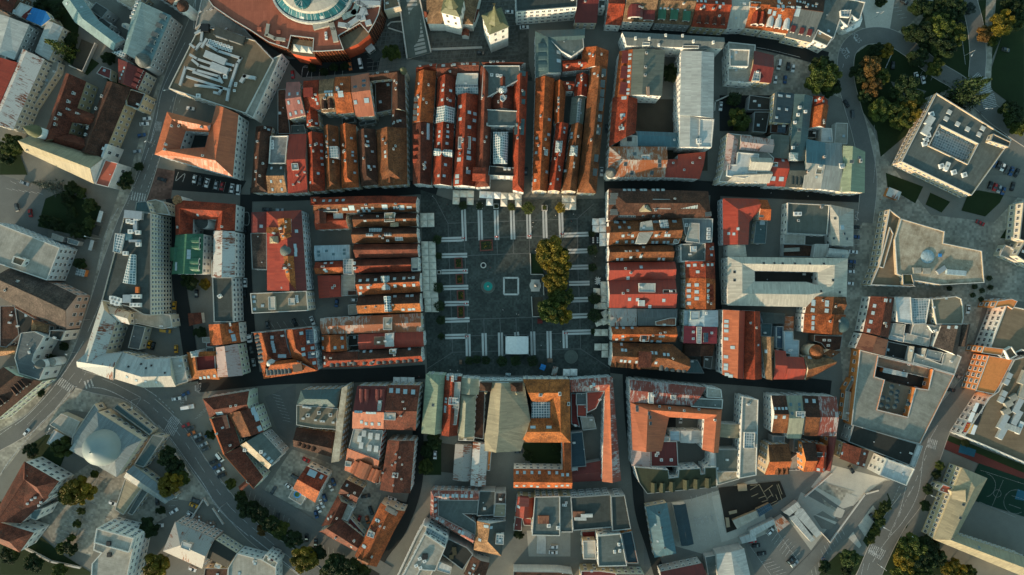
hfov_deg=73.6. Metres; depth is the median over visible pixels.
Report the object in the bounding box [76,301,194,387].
apartment house
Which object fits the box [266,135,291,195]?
town house
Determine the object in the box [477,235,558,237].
paving joint
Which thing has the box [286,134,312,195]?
town house
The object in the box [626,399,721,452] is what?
apartment house
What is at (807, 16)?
town house
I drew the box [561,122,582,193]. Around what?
town house
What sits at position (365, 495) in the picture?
car
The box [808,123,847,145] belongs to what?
terrace house
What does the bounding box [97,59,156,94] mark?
town house
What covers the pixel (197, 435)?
car
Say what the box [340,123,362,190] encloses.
town house
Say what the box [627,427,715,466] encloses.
apartment house
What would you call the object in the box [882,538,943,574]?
lawn
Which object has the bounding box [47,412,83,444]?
outbuilding
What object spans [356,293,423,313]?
town house
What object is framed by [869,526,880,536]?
tree
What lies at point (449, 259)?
paving joint
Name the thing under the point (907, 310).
town house
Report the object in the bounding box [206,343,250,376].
apartment house
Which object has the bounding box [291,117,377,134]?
garden house
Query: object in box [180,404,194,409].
truck
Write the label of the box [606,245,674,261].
town house
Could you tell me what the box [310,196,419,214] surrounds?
town house
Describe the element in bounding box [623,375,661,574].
road
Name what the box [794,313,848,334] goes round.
town house
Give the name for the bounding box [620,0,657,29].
town house
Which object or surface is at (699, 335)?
town house
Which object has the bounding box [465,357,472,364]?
clipped tree
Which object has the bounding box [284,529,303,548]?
tree
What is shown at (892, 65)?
car
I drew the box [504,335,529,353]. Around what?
stage canopy
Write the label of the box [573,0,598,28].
town house
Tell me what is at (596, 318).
clipped tree
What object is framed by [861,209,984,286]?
savings house
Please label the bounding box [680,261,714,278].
town house
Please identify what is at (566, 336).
paving stripe
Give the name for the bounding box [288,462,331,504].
house
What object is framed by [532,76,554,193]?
town house
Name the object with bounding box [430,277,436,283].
parasol
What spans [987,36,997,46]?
tree
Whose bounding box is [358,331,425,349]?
town house
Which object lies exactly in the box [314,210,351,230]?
town house
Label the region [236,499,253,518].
tree
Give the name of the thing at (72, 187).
tree
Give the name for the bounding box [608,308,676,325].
town house
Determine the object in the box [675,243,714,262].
town house
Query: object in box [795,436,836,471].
house
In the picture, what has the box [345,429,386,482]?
apartment house
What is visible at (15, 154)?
tree
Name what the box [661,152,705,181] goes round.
town house
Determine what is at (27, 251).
office building
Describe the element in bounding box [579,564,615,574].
terrace house
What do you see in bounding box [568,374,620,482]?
corner house
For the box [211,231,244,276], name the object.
town house
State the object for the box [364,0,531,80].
church terrace
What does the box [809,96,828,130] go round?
house
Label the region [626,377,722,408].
corner house
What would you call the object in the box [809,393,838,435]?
corner house
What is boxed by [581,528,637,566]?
apartment house
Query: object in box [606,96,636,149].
town house
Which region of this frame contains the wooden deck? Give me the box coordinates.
[367,46,382,62]
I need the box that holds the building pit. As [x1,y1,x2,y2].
[719,481,785,532]
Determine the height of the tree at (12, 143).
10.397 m
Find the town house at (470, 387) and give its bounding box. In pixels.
[458,375,479,440]
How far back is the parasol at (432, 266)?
341.82 m
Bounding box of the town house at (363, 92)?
[351,73,378,121]
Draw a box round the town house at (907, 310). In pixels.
[891,297,930,323]
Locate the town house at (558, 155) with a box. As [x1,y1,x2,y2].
[547,122,568,193]
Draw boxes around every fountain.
[481,279,494,292]
[564,350,577,363]
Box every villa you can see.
[0,456,73,551]
[160,0,197,20]
[722,42,755,87]
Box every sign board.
[963,422,969,431]
[968,412,974,421]
[970,425,976,434]
[972,403,978,411]
[975,415,980,423]
[976,403,982,412]
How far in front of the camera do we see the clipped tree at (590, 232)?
342.32 m
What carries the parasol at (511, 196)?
on the square paving
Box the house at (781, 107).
[767,92,793,125]
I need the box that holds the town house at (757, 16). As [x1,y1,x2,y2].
[740,0,769,35]
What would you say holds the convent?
on the ground at (984, 522)
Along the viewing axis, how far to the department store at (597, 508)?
333.60 m
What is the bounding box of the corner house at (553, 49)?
[534,29,584,79]
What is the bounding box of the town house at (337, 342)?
[322,333,357,351]
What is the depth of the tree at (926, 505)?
341.56 m
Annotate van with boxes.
[159,329,170,332]
[215,452,223,461]
[236,184,240,194]
[358,58,362,68]
[776,59,781,69]
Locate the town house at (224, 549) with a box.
[204,533,242,574]
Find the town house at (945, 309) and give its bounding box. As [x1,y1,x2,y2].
[926,296,963,324]
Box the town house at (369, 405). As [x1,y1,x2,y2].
[352,382,390,428]
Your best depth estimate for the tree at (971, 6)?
340.38 m
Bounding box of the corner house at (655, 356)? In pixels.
[608,341,690,372]
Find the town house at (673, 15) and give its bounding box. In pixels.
[651,0,696,31]
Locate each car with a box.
[14,203,19,211]
[20,180,29,185]
[23,428,30,435]
[28,209,32,216]
[108,500,116,505]
[133,149,141,153]
[137,133,145,137]
[139,122,148,125]
[142,116,150,120]
[147,340,151,348]
[150,341,155,349]
[157,177,166,181]
[169,508,177,514]
[172,301,176,309]
[172,396,180,400]
[174,345,177,352]
[181,391,189,396]
[186,106,194,110]
[186,425,194,430]
[188,566,196,571]
[191,497,200,502]
[192,175,196,182]
[193,432,201,438]
[195,289,198,297]
[198,176,202,184]
[199,441,207,447]
[201,446,210,451]
[204,178,209,187]
[209,459,217,464]
[212,463,221,469]
[214,181,218,189]
[216,467,224,473]
[217,472,226,478]
[219,182,224,190]
[230,183,234,192]
[243,226,246,234]
[243,278,246,286]
[243,289,246,297]
[249,345,253,353]
[251,358,255,366]
[262,207,271,210]
[265,321,269,328]
[270,485,276,494]
[285,483,292,489]
[290,70,294,78]
[291,473,298,479]
[292,318,297,326]
[302,456,310,462]
[305,533,308,541]
[309,316,315,325]
[314,510,318,518]
[314,538,317,546]
[316,504,321,512]
[319,499,324,508]
[322,494,327,501]
[328,483,333,490]
[331,478,335,485]
[334,299,338,306]
[361,493,369,497]
[365,515,369,523]
[368,506,373,514]
[433,451,436,458]
[477,51,484,54]
[505,10,512,13]
[520,25,528,29]
[524,167,527,175]
[549,550,557,553]
[550,544,557,548]
[718,101,722,110]
[752,543,759,547]
[757,551,766,555]
[773,75,776,83]
[783,75,786,83]
[786,62,789,70]
[786,556,794,564]
[790,559,798,567]
[791,64,794,71]
[842,99,849,107]
[847,465,854,473]
[849,250,857,253]
[850,110,854,117]
[890,61,894,69]
[920,75,925,83]
[955,374,963,379]
[965,305,969,313]
[975,219,984,225]
[987,181,992,189]
[992,183,997,190]
[996,161,1001,168]
[996,184,1001,192]
[999,163,1005,171]
[1000,187,1005,194]
[1001,47,1009,52]
[1003,165,1009,173]
[1008,166,1014,175]
[1009,182,1015,190]
[1013,168,1019,177]
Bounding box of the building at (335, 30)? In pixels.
[209,0,386,64]
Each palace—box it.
[0,366,56,419]
[472,61,527,194]
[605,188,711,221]
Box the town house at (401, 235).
[351,227,420,243]
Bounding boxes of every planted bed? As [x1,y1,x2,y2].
[531,254,543,273]
[532,297,542,315]
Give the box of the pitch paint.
[1015,489,1023,500]
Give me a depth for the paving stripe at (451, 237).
344.70 m
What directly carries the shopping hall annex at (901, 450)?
on the ground at (984, 522)
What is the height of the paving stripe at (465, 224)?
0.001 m
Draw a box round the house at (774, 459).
[757,440,791,474]
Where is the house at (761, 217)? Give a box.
[750,200,770,244]
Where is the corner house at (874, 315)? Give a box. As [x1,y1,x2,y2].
[855,296,893,336]
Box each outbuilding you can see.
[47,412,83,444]
[116,0,153,10]
[314,245,352,260]
[317,275,340,297]
[341,275,357,314]
[570,428,601,481]
[674,325,714,372]
[715,421,738,484]
[744,95,770,135]
[760,312,784,335]
[765,124,788,135]
[768,433,799,470]
[772,326,798,356]
[779,244,848,257]
[808,334,841,349]
[879,341,960,374]
[881,323,932,346]
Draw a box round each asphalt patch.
[814,511,836,528]
[817,482,853,499]
[822,498,836,510]
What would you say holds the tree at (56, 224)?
on the lawn at (53, 206)
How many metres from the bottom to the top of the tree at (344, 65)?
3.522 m
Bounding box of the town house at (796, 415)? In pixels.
[777,392,804,438]
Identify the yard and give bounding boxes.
[41,464,166,555]
[263,310,316,330]
[265,449,380,516]
[318,292,356,317]
[354,491,380,527]
[441,443,472,472]
[501,533,596,574]
[527,530,569,555]
[651,417,675,469]
[667,131,707,170]
[667,479,768,553]
[720,95,770,130]
[789,492,834,549]
[811,465,888,508]
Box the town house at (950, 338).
[926,323,969,355]
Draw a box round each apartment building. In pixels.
[91,516,149,574]
[618,32,724,58]
[631,461,716,493]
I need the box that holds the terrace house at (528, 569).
[513,564,572,574]
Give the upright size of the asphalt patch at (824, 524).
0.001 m
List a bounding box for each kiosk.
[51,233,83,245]
[75,268,88,276]
[365,43,375,53]
[883,187,900,199]
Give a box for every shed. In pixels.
[35,21,69,63]
[188,312,209,342]
[453,439,491,486]
[477,486,505,516]
[672,501,693,545]
[732,509,757,528]
[738,532,755,543]
[748,499,821,541]
[755,502,772,516]
[780,316,793,330]
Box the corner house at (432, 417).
[421,371,446,434]
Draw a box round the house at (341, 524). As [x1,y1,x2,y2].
[319,475,367,550]
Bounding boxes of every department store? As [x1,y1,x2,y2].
[569,487,630,530]
[673,51,713,152]
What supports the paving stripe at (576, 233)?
on the square paving
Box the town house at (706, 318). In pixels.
[679,309,717,326]
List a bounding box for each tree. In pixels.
[0,133,23,155]
[0,151,14,164]
[0,546,19,564]
[7,149,22,159]
[22,442,38,458]
[23,552,44,572]
[33,0,50,11]
[37,389,44,396]
[38,213,51,226]
[49,2,66,20]
[49,217,63,230]
[50,435,72,457]
[51,563,68,574]
[55,541,65,554]
[59,342,68,350]
[59,475,97,505]
[60,192,75,207]
[62,541,77,556]
[63,31,78,46]
[64,180,79,195]
[65,207,77,218]
[65,222,81,238]
[66,534,76,540]
[72,258,86,268]
[72,519,81,527]
[76,186,86,198]
[76,507,85,514]
[78,226,91,239]
[82,198,97,212]
[82,215,95,229]
[90,470,98,477]
[100,52,115,65]
[117,171,133,189]
[133,162,143,170]
[139,517,159,537]
[142,553,170,574]
[155,505,165,513]
[157,445,175,466]
[157,472,183,497]
[165,456,184,474]
[171,470,190,486]
[180,274,198,290]
[193,326,206,337]
[198,278,210,290]
[204,430,215,439]
[225,478,236,489]
[234,490,247,502]
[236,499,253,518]
[247,500,260,513]
[251,506,268,522]
[257,524,266,535]
[260,515,279,533]
[271,520,289,539]
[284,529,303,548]
[289,546,319,573]
[306,544,326,559]
[307,63,315,71]
[319,67,328,75]
[319,569,327,574]
[322,553,344,574]
[339,557,360,574]
[340,62,349,69]
[358,563,370,574]
[382,44,400,60]
[418,458,433,474]
[420,445,432,457]
[427,434,441,449]
[433,235,441,244]
[433,300,445,310]
[434,282,443,292]
[435,252,441,259]
[436,316,444,324]
[438,332,444,339]
[458,201,466,209]
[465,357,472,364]
[473,355,480,363]
[476,201,483,209]
[482,356,490,364]
[496,355,507,366]
[507,202,514,210]
[510,355,520,365]
[513,531,524,538]
[521,201,534,214]
[523,450,532,460]
[527,355,537,365]
[535,243,552,261]
[537,235,569,269]
[537,299,563,323]
[542,270,567,293]
[547,260,571,281]
[548,286,573,304]
[549,304,572,324]
[551,443,561,453]
[555,202,564,212]
[586,308,601,322]
[587,244,597,255]
[588,230,595,236]
[588,263,596,271]
[588,293,601,304]
[663,63,676,82]
[726,91,741,106]
[728,108,751,130]
[803,80,823,93]
[805,58,842,93]
[811,55,833,67]
[818,560,830,573]
[821,80,841,98]
[839,549,860,567]
[840,566,853,574]
[848,64,866,82]
[857,88,872,102]
[859,55,881,77]
[862,77,882,96]
[866,535,875,543]
[868,42,884,56]
[868,96,892,121]
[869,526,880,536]
[872,508,885,518]
[875,0,887,7]
[875,68,890,84]
[875,518,885,527]
[878,42,893,58]
[879,500,891,511]
[888,73,919,103]
[888,101,909,128]
[889,566,915,574]
[893,549,918,574]
[897,532,927,560]
[898,116,913,130]
[900,99,922,121]
[901,23,922,42]
[906,47,929,67]
[907,0,928,16]
[911,548,936,572]
[913,87,926,106]
[914,21,939,47]
[915,563,934,574]
[916,534,939,554]
[919,500,930,510]
[922,483,932,494]
[923,0,943,17]
[925,57,944,76]
[927,549,947,568]
[929,12,955,38]
[930,34,957,57]
[931,470,940,479]
[935,460,944,470]
[939,0,967,22]
[940,557,967,574]
[941,22,966,46]
[959,564,977,574]
[961,439,969,446]
[965,2,975,14]
[976,25,992,41]
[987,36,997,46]
[988,9,1015,36]
[997,101,1023,125]
[1000,0,1023,15]
[1006,121,1023,135]
[1011,5,1023,30]
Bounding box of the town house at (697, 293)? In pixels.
[681,278,714,308]
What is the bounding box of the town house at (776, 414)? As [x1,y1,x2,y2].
[763,392,788,432]
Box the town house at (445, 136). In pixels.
[432,62,457,188]
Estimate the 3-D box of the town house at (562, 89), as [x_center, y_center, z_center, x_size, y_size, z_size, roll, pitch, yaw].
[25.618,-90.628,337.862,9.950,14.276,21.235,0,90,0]
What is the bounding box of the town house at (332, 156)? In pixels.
[324,124,344,191]
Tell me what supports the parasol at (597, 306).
on the square paving
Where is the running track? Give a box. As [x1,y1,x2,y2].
[944,441,1023,478]
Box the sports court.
[974,463,1023,516]
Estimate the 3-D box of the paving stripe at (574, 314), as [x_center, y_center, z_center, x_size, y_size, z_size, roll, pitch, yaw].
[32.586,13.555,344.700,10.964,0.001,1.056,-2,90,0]
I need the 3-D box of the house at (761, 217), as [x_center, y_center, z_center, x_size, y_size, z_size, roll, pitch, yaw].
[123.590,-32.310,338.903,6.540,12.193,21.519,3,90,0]
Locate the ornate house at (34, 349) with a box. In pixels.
[14,329,79,379]
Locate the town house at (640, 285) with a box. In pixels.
[606,262,676,307]
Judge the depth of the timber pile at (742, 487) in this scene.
342.98 m
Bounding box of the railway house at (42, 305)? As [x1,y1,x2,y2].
[0,268,89,355]
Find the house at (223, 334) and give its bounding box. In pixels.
[206,322,246,346]
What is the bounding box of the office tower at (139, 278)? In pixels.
[102,199,174,315]
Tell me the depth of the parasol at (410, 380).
341.78 m
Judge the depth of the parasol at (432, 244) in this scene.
341.80 m
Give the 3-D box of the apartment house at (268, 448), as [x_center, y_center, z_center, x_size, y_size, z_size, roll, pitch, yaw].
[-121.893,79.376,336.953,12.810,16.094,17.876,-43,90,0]
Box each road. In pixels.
[0,0,200,449]
[67,367,319,574]
[131,385,206,398]
[244,484,391,574]
[369,381,423,574]
[612,26,828,61]
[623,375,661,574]
[789,480,916,574]
[838,27,1003,222]
[857,354,983,574]
[964,0,1023,145]
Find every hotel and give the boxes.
[170,234,213,274]
[293,382,353,462]
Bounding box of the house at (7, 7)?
[0,0,30,17]
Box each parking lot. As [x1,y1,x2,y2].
[0,175,51,236]
[172,169,245,193]
[234,494,380,574]
[264,384,295,443]
[288,51,381,76]
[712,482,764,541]
[744,489,876,574]
[861,0,894,27]
[976,175,1023,197]
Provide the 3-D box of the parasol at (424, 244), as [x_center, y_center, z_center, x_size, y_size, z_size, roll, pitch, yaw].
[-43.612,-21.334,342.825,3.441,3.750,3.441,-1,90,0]
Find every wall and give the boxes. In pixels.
[25,547,81,568]
[68,43,97,72]
[163,445,190,475]
[191,497,208,517]
[212,507,223,524]
[251,325,316,332]
[387,21,402,32]
[431,46,481,50]
[530,253,543,293]
[713,93,739,110]
[804,473,831,497]
[829,490,878,542]
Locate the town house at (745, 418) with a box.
[732,393,758,478]
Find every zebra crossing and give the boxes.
[57,378,74,392]
[84,379,93,388]
[131,191,145,201]
[155,121,161,131]
[164,423,177,435]
[168,415,180,426]
[868,544,885,557]
[926,438,936,447]
[980,77,992,92]
[982,93,996,109]
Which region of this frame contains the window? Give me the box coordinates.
[159,200,174,313]
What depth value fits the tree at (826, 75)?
333.44 m
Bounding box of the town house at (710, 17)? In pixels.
[687,0,731,34]
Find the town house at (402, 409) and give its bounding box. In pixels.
[384,382,422,430]
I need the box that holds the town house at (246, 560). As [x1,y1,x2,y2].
[228,546,284,574]
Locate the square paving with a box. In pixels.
[421,190,609,375]
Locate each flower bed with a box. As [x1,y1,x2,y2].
[454,257,462,268]
[456,274,463,283]
[457,290,464,300]
[457,306,464,317]
[479,239,492,250]
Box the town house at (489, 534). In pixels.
[474,515,505,555]
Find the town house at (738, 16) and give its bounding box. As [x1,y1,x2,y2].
[722,0,750,33]
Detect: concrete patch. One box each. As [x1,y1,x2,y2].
[814,514,836,523]
[834,507,844,517]
[843,493,856,505]
[848,532,860,547]
[858,506,875,535]
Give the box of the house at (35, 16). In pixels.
[12,2,62,28]
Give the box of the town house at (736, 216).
[717,198,760,245]
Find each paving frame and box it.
[503,277,504,293]
[517,278,518,293]
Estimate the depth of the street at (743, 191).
344.73 m
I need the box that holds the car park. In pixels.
[728,80,815,95]
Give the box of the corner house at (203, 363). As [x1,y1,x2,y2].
[187,349,223,379]
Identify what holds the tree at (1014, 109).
on the ground at (984, 522)
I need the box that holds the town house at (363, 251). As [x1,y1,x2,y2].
[353,244,420,258]
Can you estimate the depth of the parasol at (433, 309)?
341.84 m
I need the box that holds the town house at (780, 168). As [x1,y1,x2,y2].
[760,134,789,188]
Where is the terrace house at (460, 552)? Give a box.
[437,532,489,574]
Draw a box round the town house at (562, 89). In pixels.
[553,80,574,127]
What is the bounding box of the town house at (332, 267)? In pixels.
[314,261,342,273]
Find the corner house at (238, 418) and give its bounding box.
[203,388,271,489]
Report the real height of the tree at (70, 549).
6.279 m
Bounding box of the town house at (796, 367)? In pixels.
[785,356,805,379]
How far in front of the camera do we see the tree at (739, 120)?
336.91 m
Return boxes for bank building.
[62,0,182,75]
[993,201,1023,267]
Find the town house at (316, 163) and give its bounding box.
[308,131,329,193]
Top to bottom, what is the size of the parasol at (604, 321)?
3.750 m
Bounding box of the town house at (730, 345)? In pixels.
[716,309,744,378]
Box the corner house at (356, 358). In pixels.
[322,346,424,367]
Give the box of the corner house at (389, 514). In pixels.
[355,497,407,566]
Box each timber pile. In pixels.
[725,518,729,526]
[737,483,746,490]
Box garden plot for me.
[72,39,93,69]
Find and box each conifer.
[31,180,45,189]
[38,178,63,195]
[44,38,80,64]
[937,77,991,107]
[943,89,979,108]
[960,76,983,88]
[961,93,990,110]
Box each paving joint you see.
[420,59,507,64]
[431,42,513,46]
[448,218,576,223]
[448,228,450,290]
[450,287,452,351]
[453,348,579,352]
[468,253,527,255]
[470,317,531,319]
[472,333,561,335]
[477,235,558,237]
[577,225,578,294]
[579,291,580,348]
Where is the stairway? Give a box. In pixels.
[399,0,431,59]
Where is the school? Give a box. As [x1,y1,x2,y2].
[921,463,1023,574]
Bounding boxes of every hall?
[568,96,585,127]
[644,499,675,557]
[703,543,749,574]
[721,245,847,306]
[838,349,954,443]
[949,352,1023,463]
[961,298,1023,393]
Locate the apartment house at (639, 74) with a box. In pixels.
[612,49,664,102]
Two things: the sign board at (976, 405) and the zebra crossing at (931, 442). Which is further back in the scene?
the zebra crossing at (931, 442)
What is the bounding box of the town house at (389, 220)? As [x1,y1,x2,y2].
[352,212,419,227]
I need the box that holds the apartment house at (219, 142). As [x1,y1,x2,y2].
[155,105,248,180]
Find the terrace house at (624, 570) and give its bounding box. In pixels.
[614,566,643,574]
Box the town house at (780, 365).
[773,349,786,378]
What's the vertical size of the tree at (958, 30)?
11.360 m
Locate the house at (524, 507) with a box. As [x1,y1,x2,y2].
[513,491,533,530]
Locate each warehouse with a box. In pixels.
[0,14,42,60]
[0,49,64,132]
[0,55,17,102]
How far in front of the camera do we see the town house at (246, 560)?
335.50 m
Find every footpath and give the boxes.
[898,0,932,33]
[985,0,995,95]
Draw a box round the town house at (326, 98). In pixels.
[319,78,339,117]
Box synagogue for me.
[69,402,180,514]
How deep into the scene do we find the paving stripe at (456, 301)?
344.70 m
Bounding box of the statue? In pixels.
[530,280,540,290]
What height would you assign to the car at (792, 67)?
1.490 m
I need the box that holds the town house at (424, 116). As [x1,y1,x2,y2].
[412,63,437,187]
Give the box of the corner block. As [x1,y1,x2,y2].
[804,0,864,52]
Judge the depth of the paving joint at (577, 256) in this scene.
344.71 m
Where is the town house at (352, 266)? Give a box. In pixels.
[343,258,421,274]
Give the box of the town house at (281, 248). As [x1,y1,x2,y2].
[250,210,313,290]
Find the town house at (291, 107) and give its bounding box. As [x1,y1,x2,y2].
[278,82,305,135]
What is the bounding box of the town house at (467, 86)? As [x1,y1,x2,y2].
[453,62,478,189]
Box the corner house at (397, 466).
[376,435,417,492]
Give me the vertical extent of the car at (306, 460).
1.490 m
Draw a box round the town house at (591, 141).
[576,66,606,195]
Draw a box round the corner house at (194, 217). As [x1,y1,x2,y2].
[172,195,244,234]
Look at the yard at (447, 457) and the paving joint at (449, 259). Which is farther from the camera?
the yard at (447, 457)
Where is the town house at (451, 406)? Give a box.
[442,373,462,436]
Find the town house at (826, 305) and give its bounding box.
[796,296,846,313]
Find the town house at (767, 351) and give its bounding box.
[761,336,773,379]
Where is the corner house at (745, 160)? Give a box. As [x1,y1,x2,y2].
[712,133,773,186]
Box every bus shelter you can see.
[88,240,95,250]
[92,224,100,235]
[97,211,103,221]
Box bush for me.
[189,502,198,508]
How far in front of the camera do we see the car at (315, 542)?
343.96 m
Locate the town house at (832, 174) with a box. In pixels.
[812,143,844,193]
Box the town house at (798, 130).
[778,94,812,189]
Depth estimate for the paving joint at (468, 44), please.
344.70 m
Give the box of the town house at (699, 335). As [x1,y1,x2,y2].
[679,325,716,343]
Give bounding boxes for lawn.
[0,154,26,174]
[0,501,90,574]
[31,433,63,465]
[36,0,78,55]
[38,191,100,233]
[64,48,98,74]
[235,494,295,548]
[423,441,440,474]
[522,442,560,463]
[819,553,863,574]
[854,44,949,155]
[863,493,891,546]
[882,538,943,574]
[886,173,922,202]
[915,0,969,77]
[926,193,949,211]
[947,435,1023,472]
[961,190,1002,215]
[979,0,1006,57]
[991,0,1023,120]
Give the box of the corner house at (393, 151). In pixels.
[376,127,409,188]
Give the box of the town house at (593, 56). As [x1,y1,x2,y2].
[561,46,608,76]
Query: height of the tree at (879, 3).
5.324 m
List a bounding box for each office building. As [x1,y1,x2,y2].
[0,223,77,280]
[212,277,243,321]
[250,291,315,312]
[397,517,449,574]
[515,0,576,24]
[531,489,572,535]
[780,203,853,246]
[867,453,914,485]
[891,93,1011,197]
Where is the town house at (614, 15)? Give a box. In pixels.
[598,0,624,31]
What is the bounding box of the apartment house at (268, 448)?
[240,428,288,468]
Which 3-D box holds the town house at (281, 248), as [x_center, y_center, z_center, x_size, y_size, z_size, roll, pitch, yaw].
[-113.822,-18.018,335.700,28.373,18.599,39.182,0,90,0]
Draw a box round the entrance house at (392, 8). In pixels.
[384,0,401,18]
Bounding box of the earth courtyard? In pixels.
[636,99,673,131]
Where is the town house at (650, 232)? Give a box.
[606,218,682,245]
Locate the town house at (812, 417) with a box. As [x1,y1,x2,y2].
[793,392,820,435]
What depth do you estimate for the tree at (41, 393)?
342.04 m
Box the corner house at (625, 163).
[603,146,667,180]
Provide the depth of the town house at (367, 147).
333.28 m
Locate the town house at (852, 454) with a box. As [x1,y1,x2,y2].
[834,439,868,466]
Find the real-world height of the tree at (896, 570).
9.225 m
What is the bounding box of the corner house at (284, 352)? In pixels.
[254,326,323,378]
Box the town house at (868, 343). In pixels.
[848,332,887,354]
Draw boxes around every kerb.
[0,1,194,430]
[0,95,176,450]
[75,387,297,574]
[82,370,320,568]
[837,27,998,220]
[854,43,979,220]
[856,353,982,574]
[882,433,949,573]
[964,15,1023,146]
[977,0,991,99]
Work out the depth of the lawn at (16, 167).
344.81 m
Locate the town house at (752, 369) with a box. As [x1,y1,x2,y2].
[740,310,761,379]
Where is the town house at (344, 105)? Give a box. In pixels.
[334,76,357,118]
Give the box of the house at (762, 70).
[748,51,773,87]
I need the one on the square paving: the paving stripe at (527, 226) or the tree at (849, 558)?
the paving stripe at (527, 226)
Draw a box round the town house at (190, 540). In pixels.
[163,515,222,567]
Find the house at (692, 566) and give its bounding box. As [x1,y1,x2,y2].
[657,557,706,574]
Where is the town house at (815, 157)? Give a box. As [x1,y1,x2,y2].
[794,139,825,191]
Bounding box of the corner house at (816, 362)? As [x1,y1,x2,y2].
[799,343,840,379]
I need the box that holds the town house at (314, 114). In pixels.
[302,80,324,130]
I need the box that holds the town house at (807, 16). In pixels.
[779,0,824,48]
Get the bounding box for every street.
[166,199,200,381]
[198,365,425,391]
[240,194,259,377]
[250,181,437,200]
[420,472,632,492]
[604,180,858,201]
[610,367,831,393]
[644,469,821,574]
[709,186,726,377]
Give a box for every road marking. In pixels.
[0,425,38,474]
[15,341,83,424]
[39,386,75,424]
[92,387,154,424]
[98,209,117,268]
[126,131,154,199]
[149,43,184,146]
[158,425,248,535]
[177,432,247,523]
[250,535,298,574]
[873,425,937,560]
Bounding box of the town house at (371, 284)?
[355,272,422,294]
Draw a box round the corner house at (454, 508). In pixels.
[430,486,479,542]
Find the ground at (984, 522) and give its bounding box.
[0,0,1023,574]
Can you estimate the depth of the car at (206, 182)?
343.96 m
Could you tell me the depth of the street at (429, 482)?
344.92 m
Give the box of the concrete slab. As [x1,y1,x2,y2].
[537,536,545,553]
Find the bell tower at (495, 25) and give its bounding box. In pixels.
[481,6,508,52]
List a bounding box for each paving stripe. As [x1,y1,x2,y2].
[441,269,467,270]
[441,272,467,273]
[442,237,461,238]
[442,239,461,241]
[442,253,466,254]
[442,256,466,257]
[443,285,467,286]
[443,288,467,289]
[445,301,468,302]
[445,304,468,305]
[445,317,468,319]
[445,320,469,322]
[445,334,464,335]
[445,337,464,338]
[461,210,463,240]
[464,209,466,240]
[465,334,467,355]
[468,334,470,355]
[478,210,479,239]
[480,210,482,239]
[482,333,483,355]
[484,333,486,355]
[494,210,496,239]
[496,210,498,239]
[498,333,499,355]
[501,333,502,355]
[510,210,512,238]
[513,210,514,238]
[526,214,528,238]
[529,214,530,238]
[530,332,532,354]
[533,331,535,354]
[542,211,544,237]
[545,211,547,237]
[546,331,548,357]
[549,331,551,357]
[558,213,560,236]
[561,213,563,236]
[562,331,564,347]
[563,234,588,237]
[564,232,588,234]
[565,331,567,347]
[567,329,590,331]
[567,332,590,334]
[568,248,586,250]
[568,251,586,253]
[569,267,587,269]
[569,281,589,282]
[569,283,589,285]
[572,265,587,266]
[572,313,587,315]
[572,316,587,318]
[573,300,587,301]
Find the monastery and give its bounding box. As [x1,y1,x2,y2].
[43,73,156,156]
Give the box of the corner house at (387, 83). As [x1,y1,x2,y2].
[368,67,409,131]
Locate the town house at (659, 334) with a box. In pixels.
[608,326,677,342]
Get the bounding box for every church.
[18,124,131,190]
[424,0,480,38]
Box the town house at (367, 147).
[357,128,379,188]
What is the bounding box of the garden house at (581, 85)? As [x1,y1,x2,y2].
[573,73,588,99]
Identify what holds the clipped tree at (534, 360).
on the square paving
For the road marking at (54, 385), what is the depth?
344.70 m
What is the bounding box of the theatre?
[473,377,530,452]
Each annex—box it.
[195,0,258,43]
[618,131,677,149]
[680,218,712,243]
[840,423,922,467]
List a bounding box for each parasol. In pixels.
[293,44,300,51]
[300,46,307,52]
[393,377,399,382]
[400,377,406,382]
[407,377,414,382]
[420,213,426,219]
[420,220,426,226]
[421,241,427,247]
[421,248,428,254]
[422,255,428,261]
[422,263,428,269]
[422,270,428,276]
[422,277,428,283]
[423,284,429,290]
[424,298,430,304]
[425,305,431,311]
[427,213,433,219]
[427,220,433,226]
[429,241,435,247]
[429,248,435,254]
[429,255,435,261]
[429,263,435,269]
[429,270,435,276]
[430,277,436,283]
[430,284,436,290]
[432,298,437,304]
[432,305,438,311]
[452,197,459,203]
[453,190,459,196]
[460,190,466,196]
[467,190,473,197]
[467,198,473,204]
[479,191,485,197]
[486,191,493,198]
[486,199,492,205]
[493,192,500,198]
[500,199,506,206]
[501,193,507,199]
[508,193,514,199]
[515,193,521,199]
[515,200,521,206]
[562,195,568,202]
[562,203,568,209]
[563,369,569,375]
[569,196,575,202]
[569,203,575,209]
[570,369,576,375]
[592,218,598,224]
[592,225,598,231]
[593,288,599,294]
[594,303,600,308]
[594,329,600,335]
[594,344,600,349]
[595,320,601,326]
[599,218,605,224]
[599,225,605,231]
[599,233,605,238]
[599,239,605,245]
[601,282,606,287]
[601,288,606,294]
[601,295,606,301]
[601,302,607,308]
[601,309,607,317]
[601,317,607,324]
[601,329,607,335]
[602,344,607,349]
[602,351,607,356]
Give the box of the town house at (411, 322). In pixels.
[320,313,423,333]
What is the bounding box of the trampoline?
[294,491,300,497]
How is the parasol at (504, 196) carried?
on the square paving
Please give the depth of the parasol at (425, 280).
341.80 m
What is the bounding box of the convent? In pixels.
[513,376,572,488]
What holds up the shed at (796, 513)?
on the ground at (984, 522)
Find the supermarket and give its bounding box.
[169,23,289,123]
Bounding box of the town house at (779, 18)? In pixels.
[756,0,795,39]
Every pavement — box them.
[0,387,218,507]
[48,216,102,291]
[54,61,169,377]
[146,168,174,200]
[771,27,1023,399]
[827,443,919,555]
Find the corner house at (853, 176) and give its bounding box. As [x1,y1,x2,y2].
[830,146,864,195]
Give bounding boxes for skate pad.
[959,444,975,456]
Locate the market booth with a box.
[551,366,557,375]
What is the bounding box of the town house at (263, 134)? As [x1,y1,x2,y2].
[251,125,276,194]

